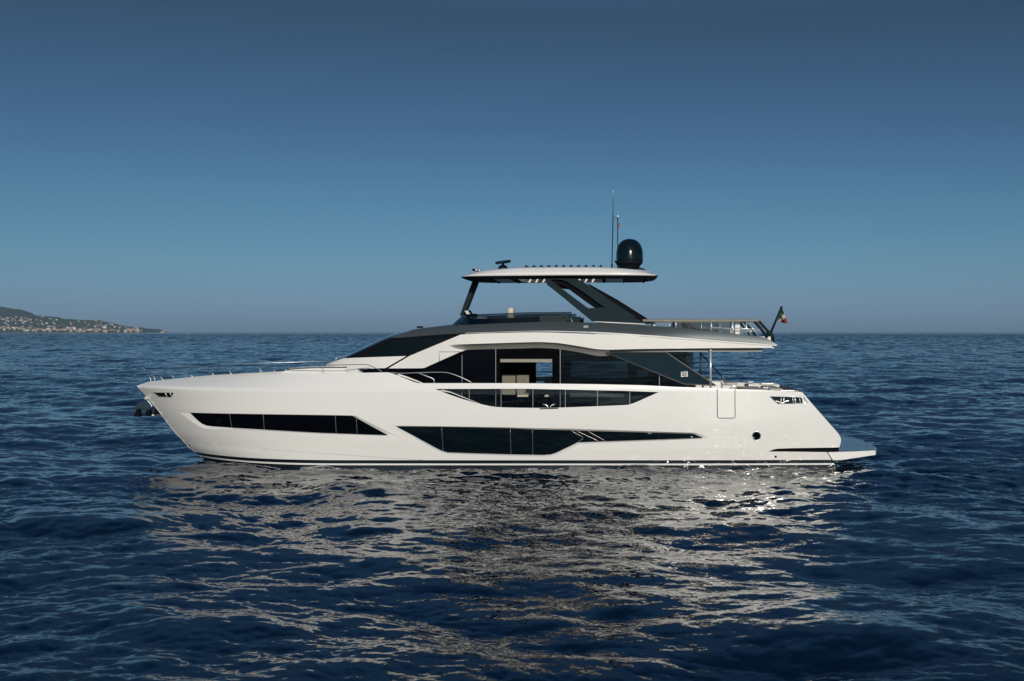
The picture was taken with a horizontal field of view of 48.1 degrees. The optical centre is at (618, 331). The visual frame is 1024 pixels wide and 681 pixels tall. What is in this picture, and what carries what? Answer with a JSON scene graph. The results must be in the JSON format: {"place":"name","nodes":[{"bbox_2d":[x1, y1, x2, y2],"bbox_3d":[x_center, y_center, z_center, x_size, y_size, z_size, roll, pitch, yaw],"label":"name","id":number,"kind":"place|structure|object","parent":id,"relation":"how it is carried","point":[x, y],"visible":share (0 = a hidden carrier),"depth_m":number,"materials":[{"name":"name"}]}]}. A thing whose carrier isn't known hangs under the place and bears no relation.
{"place":"outdoors","nodes":[
{"label":"outdoors","id":0,"kind":"place"},
{"bbox_2d":[0,308,166,331],"bbox_3d":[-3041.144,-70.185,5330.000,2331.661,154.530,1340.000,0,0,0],"label":"headland hills","id":1,"kind":"structure","parent":0,"point":[17,330],"depth_m":5057.18,"materials":[{"name":"green plant"}]},
{"bbox_2d":[0,307,160,331],"bbox_3d":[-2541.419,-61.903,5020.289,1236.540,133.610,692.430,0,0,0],"label":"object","id":2,"kind":"object","parent":1,"relation":"on","point":[75,322],"visible":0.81,"depth_m":5151.48,"materials":[{"name":"green plant"}]},
{"bbox_2d":[0,332,1023,680],"bbox_3d":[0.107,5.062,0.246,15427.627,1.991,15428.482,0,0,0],"label":"sea","id":3,"kind":"structure","parent":0,"point":[148,548],"depth_m":27.19,"materials":[{"name":"blue liquid"}]},
{"bbox_2d":[134,191,876,469],"bbox_3d":[-4.660,0.114,45.075,28.961,11.622,6.250,0,0,0],"label":"motor yacht","id":4,"kind":"object","parent":3,"relation":"on","point":[444,396],"visible":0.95,"depth_m":42.21,"materials":[{"name":"paint"}]},
{"bbox_2d":[191,413,386,434],"bbox_3d":[-12.538,3.482,42.953,7.957,0.742,1.753,0,0,0],"label":"hull window","id":5,"kind":"structure","parent":4,"relation":"in","point":[298,423],"depth_m":42.27,"materials":[{"name":"black glass"}]},
{"bbox_2d":[346,333,463,367],"bbox_3d":[-8.142,0.746,42.790,4.737,1.428,0.427,0,0,7],"label":"side window","id":6,"kind":"structure","parent":4,"relation":"in","point":[404,346],"depth_m":42.73,"materials":[{"name":"black glass"}]},
{"bbox_2d":[358,352,461,397],"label":"saloon window","id":7,"kind":"structure","parent":4,"relation":"in","point":[452,364],"depth_m":42.75,"materials":[{"name":"black glass"}]},
{"bbox_2d":[462,349,494,406],"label":"saloon window","id":8,"kind":"structure","parent":4,"relation":"in","point":[478,365],"depth_m":42.75,"materials":[{"name":"black glass"}]},
{"bbox_2d":[517,389,528,407],"bbox_3d":[-3.777,2.535,44.600,0.502,0.891,0.447,0,0,0],"label":"dining chair","id":9,"kind":"object","parent":4,"relation":"on","point":[522,395],"visible":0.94,"depth_m":44.41,"materials":[{"name":"beige fabric"}]},
{"bbox_2d":[526,389,546,406],"bbox_3d":[-3.225,2.625,45.100,0.800,0.710,1.600,0,0,0],"label":"dining table","id":10,"kind":"object","parent":4,"relation":"on","point":[537,398],"visible":0.78,"depth_m":45.03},
{"bbox_2d":[398,427,701,454],"bbox_3d":[-2.572,4.064,42.151,11.339,1.067,0.111,0,0,0],"label":"hull window","id":11,"kind":"structure","parent":4,"relation":"in","point":[512,441],"depth_m":42.14,"materials":[{"name":"black glass"}]},
{"bbox_2d":[560,349,658,406],"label":"saloon window","id":12,"kind":"structure","parent":4,"relation":"in","point":[575,367],"depth_m":42.75,"materials":[{"name":"black glass"}]},
{"bbox_2d":[660,352,693,386],"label":"saloon window","id":13,"kind":"structure","parent":4,"relation":"in","point":[687,358],"depth_m":42.75,"materials":[{"name":"glass"}]},
{"bbox_2d":[778,309,786,322],"bbox_3d":[6.262,-0.578,43.412,0.301,0.570,0.237,0,0,23],"label":"ensign","id":14,"kind":"object","parent":4,"relation":"hanging from","point":[782,318],"visible":1,"depth_m":43.42,"materials":[{"name":"multicoloured fabric"}]},
{"bbox_2d":[0,0,1023,331],"label":"sky","id":15,"kind":"structure","parent":0,"point":[168,165],"materials":[{"name":"blue"}]}
]}

